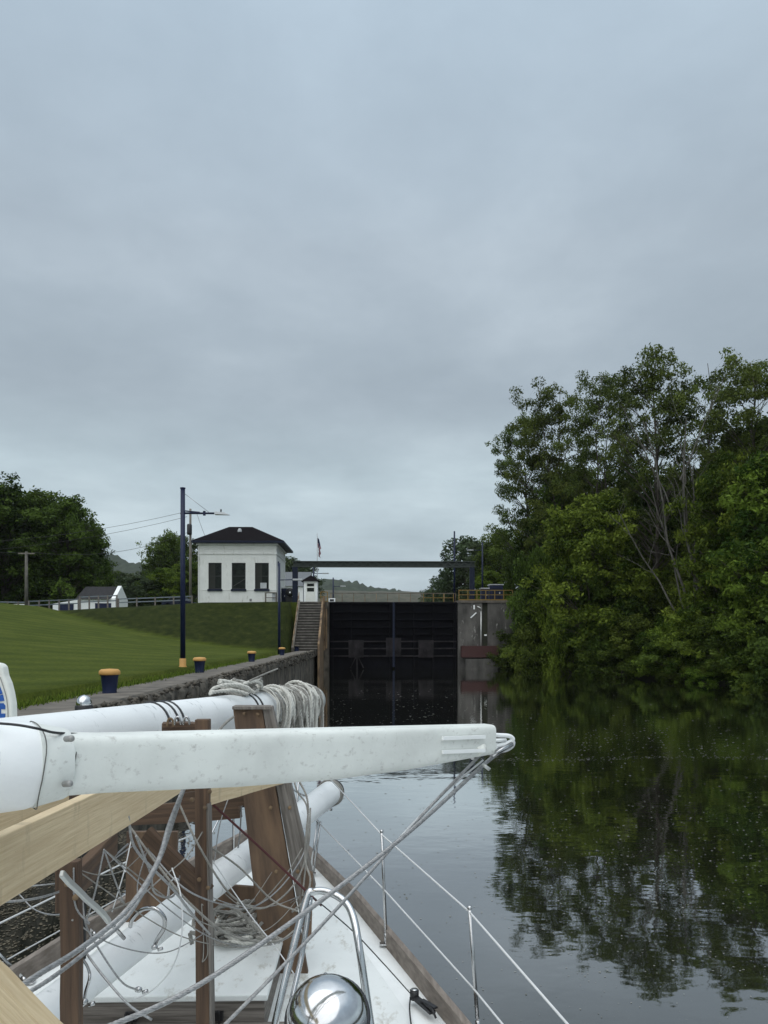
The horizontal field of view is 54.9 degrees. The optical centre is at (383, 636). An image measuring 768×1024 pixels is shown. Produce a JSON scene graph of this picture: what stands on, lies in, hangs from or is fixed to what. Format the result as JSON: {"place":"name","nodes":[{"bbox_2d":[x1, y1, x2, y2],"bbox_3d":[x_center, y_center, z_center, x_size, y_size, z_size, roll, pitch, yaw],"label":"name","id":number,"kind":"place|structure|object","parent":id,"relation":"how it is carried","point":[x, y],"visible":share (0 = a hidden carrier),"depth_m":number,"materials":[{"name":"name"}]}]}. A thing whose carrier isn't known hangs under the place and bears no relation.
{"place":"outdoors","nodes":[
{"label":"outdoors","id":0,"kind":"place"},
{"bbox_2d":[17,650,317,715],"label":"quay","id":1,"kind":"structure","parent":0,"point":[298,665],"depth_m":23.07,"materials":[{"name":"concrete"}]},
{"bbox_2d":[99,669,119,692],"bbox_3d":[-6.517,1.058,17.556,0.490,0.605,0.490,0,0,-1],"label":"mooring bollard","id":2,"kind":"object","parent":1,"relation":"on","point":[109,679],"visible":0.94,"depth_m":17.40,"materials":[{"name":"metal"}]},
{"bbox_2d":[16,656,269,709],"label":"weeds","id":3,"kind":"object","parent":1,"relation":"on","point":[60,697],"visible":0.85,"depth_m":19.15,"materials":[{"name":"green plant"}]},
{"bbox_2d":[291,594,323,672],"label":"concrete stairs","id":4,"kind":"structure","parent":1,"relation":"on","point":[308,633],"depth_m":73.37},
{"bbox_2d":[104,554,424,591],"bbox_3d":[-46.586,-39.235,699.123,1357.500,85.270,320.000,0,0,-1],"label":"hills","id":5,"kind":"structure","parent":0,"point":[123,566],"depth_m":666.62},
{"bbox_2d":[196,590,425,602],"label":"bank","id":6,"kind":"structure","parent":0,"point":[372,597],"depth_m":201.41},
{"bbox_2d":[0,669,767,1023],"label":"water","id":7,"kind":"structure","parent":0,"point":[498,821],"depth_m":12.04,"materials":[{"name":"black liquid"}]},
{"bbox_2d":[0,831,213,964],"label":"floating litter","id":8,"kind":"object","parent":7,"relation":"on","point":[43,880],"visible":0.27,"depth_m":9.23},
{"bbox_2d":[0,780,568,1023],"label":"sailboat","id":9,"kind":"object","parent":7,"relation":"on","point":[349,978],"visible":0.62,"depth_m":4.88,"materials":[{"name":"white paint"}]},
{"bbox_2d":[0,663,16,717],"bbox_3d":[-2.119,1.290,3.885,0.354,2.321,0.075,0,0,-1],"label":"horseshoe buoy","id":10,"kind":"object","parent":9,"relation":"on","point":[8,704],"visible":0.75,"depth_m":3.86,"materials":[{"name":"white plastic"}]},
{"bbox_2d":[75,695,92,958],"bbox_3d":[-1.850,1.413,4.559,0.106,2.113,0.106,0,0,-1],"label":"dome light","id":11,"kind":"object","parent":9,"relation":"on","point":[83,702],"visible":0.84,"depth_m":4.54,"materials":[{"name":"silver metal"}]},
{"bbox_2d":[0,719,283,1023],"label":"mast support","id":12,"kind":"object","parent":9,"relation":"on","point":[41,842],"visible":0.7,"depth_m":2.90,"materials":[{"name":"brown wood"}]},
{"bbox_2d":[59,871,125,939],"bbox_3d":[-1.063,0.995,2.703,0.036,0.450,0.561,0,0,1],"label":"alloy strut","id":13,"kind":"object","parent":12,"relation":"attached to","point":[71,884],"visible":0.91,"depth_m":2.63,"materials":[{"name":"metal"}]},
{"bbox_2d":[22,789,185,985],"bbox_3d":[-0.706,0.620,1.953,0.065,0.348,0.791,0,0,16],"label":"rigging wire","id":14,"kind":"object","parent":12,"relation":"attached to","point":[78,949],"visible":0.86,"depth_m":1.97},
{"bbox_2d":[30,800,181,991],"bbox_3d":[-0.754,0.673,2.052,0.055,0.360,0.795,0,0,17],"label":"rigging wire","id":15,"kind":"object","parent":12,"relation":"hanging from","point":[81,955],"visible":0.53,"depth_m":1.97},
{"bbox_2d":[84,949,151,1020],"bbox_3d":[-1.067,1.365,2.913,0.338,0.265,0.038,0,0,16],"label":"rigging wire","id":16,"kind":"object","parent":12,"relation":"attached to","point":[113,987],"visible":0.8,"depth_m":2.90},
{"bbox_2d":[128,816,210,934],"bbox_3d":[-0.891,1.071,3.221,0.102,0.752,0.728,0,0,14],"label":"flat line","id":17,"kind":"object","parent":12,"relation":"attached to","point":[149,865],"visible":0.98,"depth_m":3.05,"materials":[{"name":"fabric"}]},
{"bbox_2d":[71,831,303,961],"bbox_3d":[-0.999,1.576,4.685,1.117,1.501,3.525,0,0,-11],"label":"cord tangle","id":18,"kind":"object","parent":12,"relation":"hanging from","point":[105,852],"visible":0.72,"depth_m":3.44,"materials":[{"name":"fabric"}]},
{"bbox_2d":[35,779,343,1019],"bbox_3d":[-1.112,1.598,4.598,0.554,0.551,7.357,0,0,10],"label":"mast","id":19,"kind":"object","parent":12,"relation":"on","point":[143,934],"visible":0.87,"depth_m":4.08,"materials":[{"name":"white paint"}]},
{"bbox_2d":[132,868,182,1000],"bbox_3d":[-1.039,1.389,3.473,0.230,0.544,0.213,0,0,-1],"label":"rigging wire","id":20,"kind":"object","parent":19,"relation":"attached to","point":[179,944],"visible":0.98,"depth_m":3.38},
{"bbox_2d":[131,827,293,942],"bbox_3d":[-0.772,1.394,4.043,1.089,0.839,0.508,0,0,-42],"label":"rigging wire","id":21,"kind":"object","parent":12,"relation":"hanging from","point":[189,902],"visible":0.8,"depth_m":3.71,"materials":[{"name":"metal"}]},
{"bbox_2d":[148,849,303,908],"bbox_3d":[-0.803,1.445,4.614,0.370,0.496,1.401,0,0,35],"label":"rigging wire","id":22,"kind":"object","parent":12,"relation":"attached to","point":[186,889],"visible":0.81,"depth_m":4.16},
{"bbox_2d":[180,804,310,909],"bbox_3d":[-0.760,1.296,4.624,0.191,0.800,1.410,0,0,27],"label":"rigging wire","id":23,"kind":"object","parent":12,"relation":"attached to","point":[211,867],"visible":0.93,"depth_m":4.30,"materials":[{"name":"metal"}]},
{"bbox_2d":[212,847,297,911],"bbox_3d":[-0.801,1.440,4.460,0.538,0.464,0.176,0,0,-24],"label":"rigging wire","id":24,"kind":"object","parent":12,"relation":"attached to","point":[249,877],"visible":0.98,"depth_m":4.51,"materials":[{"name":"metal"}]},
{"bbox_2d":[212,804,321,905],"bbox_3d":[-0.711,1.305,4.461,0.674,0.668,0.068,0,0,-10],"label":"lashing line","id":25,"kind":"object","parent":12,"relation":"attached to","point":[258,846],"visible":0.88,"depth_m":4.47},
{"bbox_2d":[125,705,315,973],"bbox_3d":[-1.334,1.519,5.788,2.161,2.041,0.612,0,0,31],"label":"mast support","id":26,"kind":"object","parent":9,"relation":"on","point":[265,824],"visible":0.56,"depth_m":5.34,"materials":[{"name":"brown wood"}]},
{"bbox_2d":[291,782,310,912],"bbox_3d":[-0.544,1.367,4.940,0.126,0.768,0.511,0,0,-1],"label":"rope","id":27,"kind":"object","parent":26,"relation":"hanging from","point":[305,842],"visible":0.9,"depth_m":5.02,"materials":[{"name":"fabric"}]},
{"bbox_2d":[188,899,282,945],"bbox_3d":[-1.057,1.994,5.232,0.623,0.351,0.834,0,0,-13],"label":"rope heap","id":28,"kind":"object","parent":9,"relation":"on","point":[240,920],"visible":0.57,"depth_m":5.24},
{"bbox_2d":[410,988,437,1014],"bbox_3d":[0.256,2.392,4.853,0.060,0.067,0.278,0,0,-29],"label":"deck cleat","id":29,"kind":"object","parent":9,"relation":"on","point":[416,998],"visible":0.99,"depth_m":4.85,"materials":[{"name":"black metal"}]},
{"bbox_3d":[-1.726,1.442,1.334,0.659,2.057,0.661,0,0,-1],"label":"mast support","id":30,"kind":"object","parent":9,"relation":"on","visible":0},
{"bbox_2d":[0,691,325,731],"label":"mast","id":31,"kind":"object","parent":30,"relation":"on","point":[155,715],"visible":0.31,"depth_m":4.58,"materials":[{"name":"metal"}]},
{"bbox_2d":[0,721,514,812],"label":"masthead spar","id":32,"kind":"object","parent":31,"relation":"attached to","point":[38,768],"visible":0.99,"depth_m":2.20,"materials":[{"name":"white paint"}]},
{"bbox_2d":[108,753,500,1023],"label":"shroud wire","id":33,"kind":"object","parent":32,"relation":"attached to","point":[215,974],"visible":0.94,"depth_m":2.35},
{"bbox_2d":[223,756,480,1023],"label":"shroud wire","id":34,"kind":"object","parent":32,"relation":"attached to","point":[304,943],"visible":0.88,"depth_m":2.58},
{"bbox_2d":[208,677,323,727],"bbox_3d":[-1.054,0.860,6.753,0.467,1.052,2.332,0,0,11],"label":"rope bundle","id":35,"kind":"object","parent":31,"relation":"attached to","point":[307,701],"visible":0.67,"depth_m":6.86,"materials":[{"name":"fabric"}]},
{"bbox_2d":[336,690,767,1018],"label":"foam flecks","id":36,"kind":"object","parent":7,"relation":"on","point":[607,854],"visible":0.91,"depth_m":11.37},
{"bbox_2d":[0,602,767,707],"bbox_3d":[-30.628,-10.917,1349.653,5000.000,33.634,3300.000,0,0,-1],"label":"ground","id":37,"kind":"structure","parent":0,"point":[46,652],"depth_m":55.87,"materials":[{"name":"green plant"}]},
{"bbox_2d":[0,471,73,603],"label":"broadleaf tree","id":38,"kind":"object","parent":37,"relation":"on","point":[17,517],"visible":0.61,"depth_m":100.47,"materials":[{"name":"green plant"}]},
{"bbox_2d":[16,575,89,608],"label":"bush","id":39,"kind":"object","parent":37,"relation":"on","point":[73,584],"visible":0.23,"depth_m":101.76,"materials":[{"name":"green plant"}]},
{"bbox_2d":[0,485,109,608],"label":"broadleaf tree","id":40,"kind":"object","parent":37,"relation":"on","point":[41,501],"visible":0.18,"depth_m":103.02,"materials":[{"name":"green plant"}]},
{"bbox_2d":[13,494,116,606],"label":"broadleaf tree","id":41,"kind":"object","parent":37,"relation":"on","point":[67,520],"visible":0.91,"depth_m":100.78,"materials":[{"name":"green plant"}]},
{"bbox_2d":[53,586,127,609],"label":"shed","id":42,"kind":"structure","parent":37,"relation":"on","point":[101,591],"depth_m":95.42,"materials":[{"name":"white paint"}]},
{"bbox_2d":[58,518,124,586],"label":"broadleaf tree","id":43,"kind":"object","parent":37,"relation":"on","point":[103,550],"visible":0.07,"depth_m":111.18,"materials":[{"name":"green plant"}]},
{"bbox_2d":[114,574,159,606],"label":"broadleaf tree","id":44,"kind":"object","parent":37,"relation":"on","point":[126,587],"visible":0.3,"depth_m":136.82,"materials":[{"name":"green plant"}]},
{"bbox_2d":[126,578,166,606],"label":"broadleaf tree","id":45,"kind":"object","parent":37,"relation":"on","point":[141,590],"visible":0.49,"depth_m":123.97,"materials":[{"name":"green plant"}]},
{"bbox_2d":[118,596,192,606],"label":"rail fence","id":46,"kind":"object","parent":37,"relation":"on","point":[155,601],"visible":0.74,"depth_m":83.39,"materials":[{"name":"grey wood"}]},
{"bbox_2d":[134,567,179,605],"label":"broadleaf tree","id":47,"kind":"object","parent":37,"relation":"on","point":[159,573],"visible":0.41,"depth_m":125.07,"materials":[{"name":"green plant"}]},
{"bbox_2d":[130,528,193,601],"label":"broadleaf tree","id":48,"kind":"object","parent":37,"relation":"on","point":[169,549],"visible":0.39,"depth_m":147.07,"materials":[{"name":"green plant"}]},
{"bbox_2d":[158,532,197,600],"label":"broadleaf tree","id":49,"kind":"object","parent":37,"relation":"on","point":[194,554],"visible":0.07,"depth_m":155.84,"materials":[{"name":"green plant"}]},
{"bbox_2d":[162,559,197,602],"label":"broadleaf tree","id":50,"kind":"object","parent":37,"relation":"on","point":[174,579],"visible":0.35,"depth_m":123.23,"materials":[{"name":"green plant"}]},
{"bbox_2d":[187,509,191,600],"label":"utility pole","id":51,"kind":"object","parent":37,"relation":"on","point":[189,529],"visible":0.88,"depth_m":94.31,"materials":[{"name":"brown wood"}]},
{"bbox_2d":[179,487,228,666],"bbox_3d":[-7.975,-2.605,32.828,2.250,8.087,0.340,0,0,-1],"label":"lamp post","id":52,"kind":"object","parent":37,"relation":"on","point":[182,659],"visible":0.94,"depth_m":32.72,"materials":[{"name":"metal"}]},
{"bbox_2d":[191,527,292,602],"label":"lock house","id":53,"kind":"structure","parent":37,"relation":"on","point":[237,564],"depth_m":78.70,"materials":[{"name":"paint"}]},
{"bbox_2d":[207,563,221,590],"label":"window","id":54,"kind":"structure","parent":53,"relation":"in","point":[218,566],"depth_m":78.76,"materials":[{"name":"black glass"}]},
{"bbox_2d":[231,563,245,590],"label":"window","id":55,"kind":"structure","parent":53,"relation":"in","point":[238,569],"depth_m":78.80,"materials":[{"name":"black glass"}]},
{"bbox_2d":[254,563,269,590],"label":"window","id":56,"kind":"structure","parent":53,"relation":"in","point":[265,566],"depth_m":78.88,"materials":[{"name":"black glass"}]},
{"bbox_2d":[278,563,302,653],"bbox_3d":[-7.856,-2.352,61.838,2.056,7.605,0.280,0,0,-1],"label":"lamp post","id":57,"kind":"object","parent":37,"relation":"on","point":[279,630],"visible":0.97,"depth_m":61.73,"materials":[{"name":"metal"}]},
{"bbox_2d":[285,572,311,601],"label":"shed","id":58,"kind":"structure","parent":37,"relation":"on","point":[301,575],"depth_m":112.93,"materials":[{"name":"white paint"}]},
{"bbox_2d":[301,575,319,601],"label":"guard booth","id":59,"kind":"object","parent":37,"relation":"on","point":[310,588],"visible":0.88,"depth_m":78.42,"materials":[{"name":"white paint"}]},
{"bbox_2d":[318,596,329,669],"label":"lock wall","id":60,"kind":"structure","parent":37,"relation":"on","point":[326,635],"depth_m":76.78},
{"bbox_2d":[330,602,392,668],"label":"lock gate","id":61,"kind":"structure","parent":60,"relation":"attached to","point":[361,635],"depth_m":78.67,"materials":[{"name":"metal"}]},
{"bbox_2d":[292,561,475,601],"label":"gantry","id":62,"kind":"object","parent":37,"relation":"on","point":[407,564],"visible":1,"depth_m":79.87,"materials":[{"name":"metal"}]},
{"bbox_2d":[429,535,481,601],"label":"broadleaf tree","id":63,"kind":"object","parent":37,"relation":"on","point":[445,576],"visible":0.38,"depth_m":124.12,"materials":[{"name":"green plant"}]},
{"bbox_2d":[455,540,507,599],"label":"broadleaf tree","id":64,"kind":"object","parent":37,"relation":"on","point":[465,570],"visible":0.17,"depth_m":117.84,"materials":[{"name":"green plant"}]},
{"bbox_2d":[456,600,514,669],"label":"lock wall","id":65,"kind":"structure","parent":37,"relation":"on","point":[472,651],"depth_m":78.02,"materials":[{"name":"concrete"}]},
{"bbox_2d":[393,602,456,668],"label":"lock gate","id":66,"kind":"structure","parent":65,"relation":"attached to","point":[424,635],"depth_m":78.83,"materials":[{"name":"metal"}]},
{"bbox_2d":[475,570,506,598],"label":"broadleaf tree","id":67,"kind":"object","parent":37,"relation":"on","point":[493,576],"visible":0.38,"depth_m":103.85,"materials":[{"name":"green plant"}]},
{"bbox_2d":[468,523,517,595],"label":"broadleaf tree","id":68,"kind":"object","parent":37,"relation":"on","point":[494,546],"visible":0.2,"depth_m":107.13,"materials":[{"name":"green plant"}]},
{"bbox_2d":[486,625,542,669],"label":"bush","id":69,"kind":"object","parent":37,"relation":"on","point":[503,635],"visible":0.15,"depth_m":74.00,"materials":[{"name":"green plant"}]},
{"bbox_2d":[502,535,530,598],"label":"leafy tree","id":70,"kind":"object","parent":37,"relation":"on","point":[515,556],"visible":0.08,"depth_m":86.24,"materials":[{"name":"green plant"}]},
{"bbox_2d":[483,411,558,584],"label":"locust tree","id":71,"kind":"object","parent":37,"relation":"on","point":[510,443],"visible":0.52,"depth_m":85.67,"materials":[{"name":"green plant"}]},
{"bbox_2d":[502,617,554,673],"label":"bush","id":72,"kind":"object","parent":37,"relation":"on","point":[527,632],"visible":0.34,"depth_m":70.00,"materials":[{"name":"green plant"}]},
{"bbox_2d":[509,632,552,672],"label":"bush","id":73,"kind":"object","parent":37,"relation":"on","point":[524,663],"visible":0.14,"depth_m":70.68,"materials":[{"name":"green plant"}]},
{"bbox_2d":[509,556,555,661],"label":"bush","id":74,"kind":"object","parent":37,"relation":"on","point":[521,596],"visible":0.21,"depth_m":72.52,"materials":[{"name":"green plant"}]},
{"bbox_2d":[504,544,561,627],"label":"bush","id":75,"kind":"object","parent":37,"relation":"on","point":[518,576],"visible":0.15,"depth_m":74.67,"materials":[{"name":"green plant"}]},
{"bbox_2d":[503,474,577,590],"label":"leafy tree","id":76,"kind":"object","parent":37,"relation":"on","point":[546,499],"visible":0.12,"depth_m":80.96,"materials":[{"name":"green plant"}]},
{"bbox_2d":[499,376,614,563],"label":"locust tree","id":77,"kind":"object","parent":37,"relation":"on","point":[541,422],"visible":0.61,"depth_m":80.75,"materials":[{"name":"green plant"}]},
{"bbox_2d":[538,602,587,674],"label":"bush","id":78,"kind":"object","parent":37,"relation":"on","point":[564,653],"visible":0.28,"depth_m":67.11,"materials":[{"name":"green plant"}]},
{"bbox_2d":[515,462,611,548],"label":"leafy tree","id":79,"kind":"object","parent":37,"relation":"on","point":[588,486],"visible":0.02,"depth_m":83.03,"materials":[{"name":"green plant"}]},
{"bbox_2d":[533,546,616,669],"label":"bush","id":80,"kind":"object","parent":37,"relation":"on","point":[543,612],"visible":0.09,"depth_m":67.73,"materials":[{"name":"green plant"}]},
{"bbox_2d":[550,370,647,555],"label":"locust tree","id":81,"kind":"object","parent":37,"relation":"on","point":[585,456],"visible":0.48,"depth_m":74.69,"materials":[{"name":"green plant"}]},
{"bbox_2d":[518,490,680,654],"bbox_3d":[18.406,-5.156,67.389,13.261,16.283,14.695,0,0,-44],"label":"maple tree","id":82,"kind":"object","parent":37,"relation":"on","point":[584,528],"visible":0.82,"depth_m":64.86,"materials":[{"name":"green plant"}]},
{"bbox_2d":[573,617,634,676],"bbox_3d":[19.613,1.245,64.385,6.170,5.993,5.661,0,0,9],"label":"bush","id":83,"kind":"object","parent":37,"relation":"on","point":[596,645],"visible":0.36,"depth_m":62.65,"materials":[{"name":"green plant"}]},
{"bbox_2d":[575,635,640,675],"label":"bush","id":84,"kind":"object","parent":37,"relation":"on","point":[629,653],"visible":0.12,"depth_m":61.93,"materials":[{"name":"green plant"}]},
{"bbox_2d":[556,568,660,650],"bbox_3d":[20.501,-1.375,66.579,9.721,9.536,8.259,0,0,23],"label":"bush","id":85,"kind":"object","parent":37,"relation":"on","point":[627,610],"visible":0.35,"depth_m":65.00,"materials":[{"name":"green plant"}]},
{"bbox_2d":[574,632,649,678],"bbox_3d":[20.420,1.834,62.208,8.990,4.672,7.520,0,0,-9],"label":"bush","id":86,"kind":"object","parent":37,"relation":"on","point":[610,652],"visible":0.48,"depth_m":61.40,"materials":[{"name":"green plant"}]},
{"bbox_2d":[600,613,667,672],"bbox_3d":[21.537,0.507,61.952,8.186,5.247,6.955,0,0,-26],"label":"bush","id":87,"kind":"object","parent":37,"relation":"on","point":[630,624],"visible":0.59,"depth_m":60.93,"materials":[{"name":"green plant"}]},
{"bbox_2d":[599,459,690,585],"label":"leafy tree","id":88,"kind":"object","parent":37,"relation":"on","point":[641,503],"visible":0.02,"depth_m":76.06,"materials":[{"name":"green plant"}]},
{"bbox_2d":[592,342,712,610],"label":"locust tree","id":89,"kind":"object","parent":37,"relation":"on","point":[663,404],"visible":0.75,"depth_m":67.98,"materials":[{"name":"green plant"}]},
{"bbox_2d":[609,462,697,581],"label":"leafy tree","id":90,"kind":"object","parent":37,"relation":"on","point":[677,516],"visible":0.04,"depth_m":78.10,"materials":[{"name":"green plant"}]},
{"bbox_2d":[627,631,697,679],"bbox_3d":[22.591,1.614,57.983,6.701,4.163,8.010,0,0,18],"label":"bush","id":91,"kind":"object","parent":37,"relation":"on","point":[653,657],"visible":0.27,"depth_m":56.68,"materials":[{"name":"green plant"}]},
{"bbox_2d":[631,611,695,671],"bbox_3d":[23.027,0.351,58.834,6.561,4.930,5.821,0,0,-31],"label":"bush","id":92,"kind":"object","parent":37,"relation":"on","point":[659,631],"visible":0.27,"depth_m":58.61,"materials":[{"name":"green plant"}]},
{"bbox_2d":[637,574,700,624],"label":"bush","id":93,"kind":"object","parent":37,"relation":"on","point":[659,602],"visible":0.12,"depth_m":63.78,"materials":[{"name":"green plant"}]},
{"bbox_2d":[605,363,733,610],"bbox_3d":[22.599,-11.013,58.420,9.696,21.079,4.753,0,0,-1],"label":"bare tree","id":94,"kind":"object","parent":37,"relation":"on","point":[685,514],"visible":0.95,"depth_m":58.54,"materials":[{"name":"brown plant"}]},
{"bbox_2d":[645,645,716,681],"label":"bush","id":95,"kind":"object","parent":37,"relation":"on","point":[661,675],"visible":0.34,"depth_m":55.51,"materials":[{"name":"green plant"}]},
{"bbox_2d":[649,605,730,674],"bbox_3d":[23.695,0.347,55.581,7.499,5.550,6.652,0,0,44],"label":"bush","id":96,"kind":"object","parent":37,"relation":"on","point":[683,619],"visible":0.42,"depth_m":54.74,"materials":[{"name":"green plant"}]},
{"bbox_2d":[674,655,725,684],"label":"bush","id":97,"kind":"object","parent":37,"relation":"on","point":[697,678],"visible":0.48,"depth_m":53.55,"materials":[{"name":"green plant"}]},
{"bbox_2d":[652,347,752,566],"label":"locust tree","id":98,"kind":"object","parent":37,"relation":"on","point":[694,388],"visible":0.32,"depth_m":65.83,"materials":[{"name":"green plant"}]},
{"bbox_2d":[661,449,767,640],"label":"maple tree","id":99,"kind":"object","parent":37,"relation":"on","point":[712,484],"visible":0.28,"depth_m":56.03,"materials":[{"name":"green plant"}]},
{"bbox_2d":[672,611,765,674],"bbox_3d":[25.369,0.635,52.658,6.955,4.926,8.186,0,0,-33],"label":"bush","id":100,"kind":"object","parent":37,"relation":"on","point":[708,645],"visible":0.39,"depth_m":52.15,"materials":[{"name":"green plant"}]},
{"bbox_2d":[671,408,767,566],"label":"leafy tree","id":101,"kind":"object","parent":37,"relation":"on","point":[761,428],"visible":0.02,"depth_m":71.59,"materials":[{"name":"green plant"}]},
{"bbox_2d":[677,353,767,566],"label":"locust tree","id":102,"kind":"object","parent":37,"relation":"on","point":[750,378],"visible":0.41,"depth_m":59.89,"materials":[{"name":"green plant"}]},
{"bbox_2d":[691,450,767,648],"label":"maple tree","id":103,"kind":"object","parent":37,"relation":"on","point":[755,487],"visible":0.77,"depth_m":52.03,"materials":[{"name":"green plant"}]},
{"bbox_2d":[701,573,767,670],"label":"bush","id":104,"kind":"object","parent":37,"relation":"on","point":[747,602],"visible":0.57,"depth_m":50.81,"materials":[{"name":"green plant"}]},
{"bbox_2d":[719,642,767,689],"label":"bush","id":105,"kind":"object","parent":37,"relation":"on","point":[735,672],"visible":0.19,"depth_m":50.02,"materials":[{"name":"green plant"}]},
{"bbox_2d":[720,593,767,689],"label":"bush","id":106,"kind":"object","parent":37,"relation":"on","point":[760,643],"visible":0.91,"depth_m":47.97,"materials":[{"name":"green plant"}]},
{"bbox_2d":[739,419,767,444],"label":"locust tree","id":107,"kind":"object","parent":37,"relation":"on","point":[764,424],"visible":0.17,"depth_m":59.08,"materials":[{"name":"green plant"}]},
{"bbox_2d":[0,0,767,591],"label":"sky","id":108,"kind":"structure","parent":0,"point":[291,266],"materials":[{"name":"grey"}]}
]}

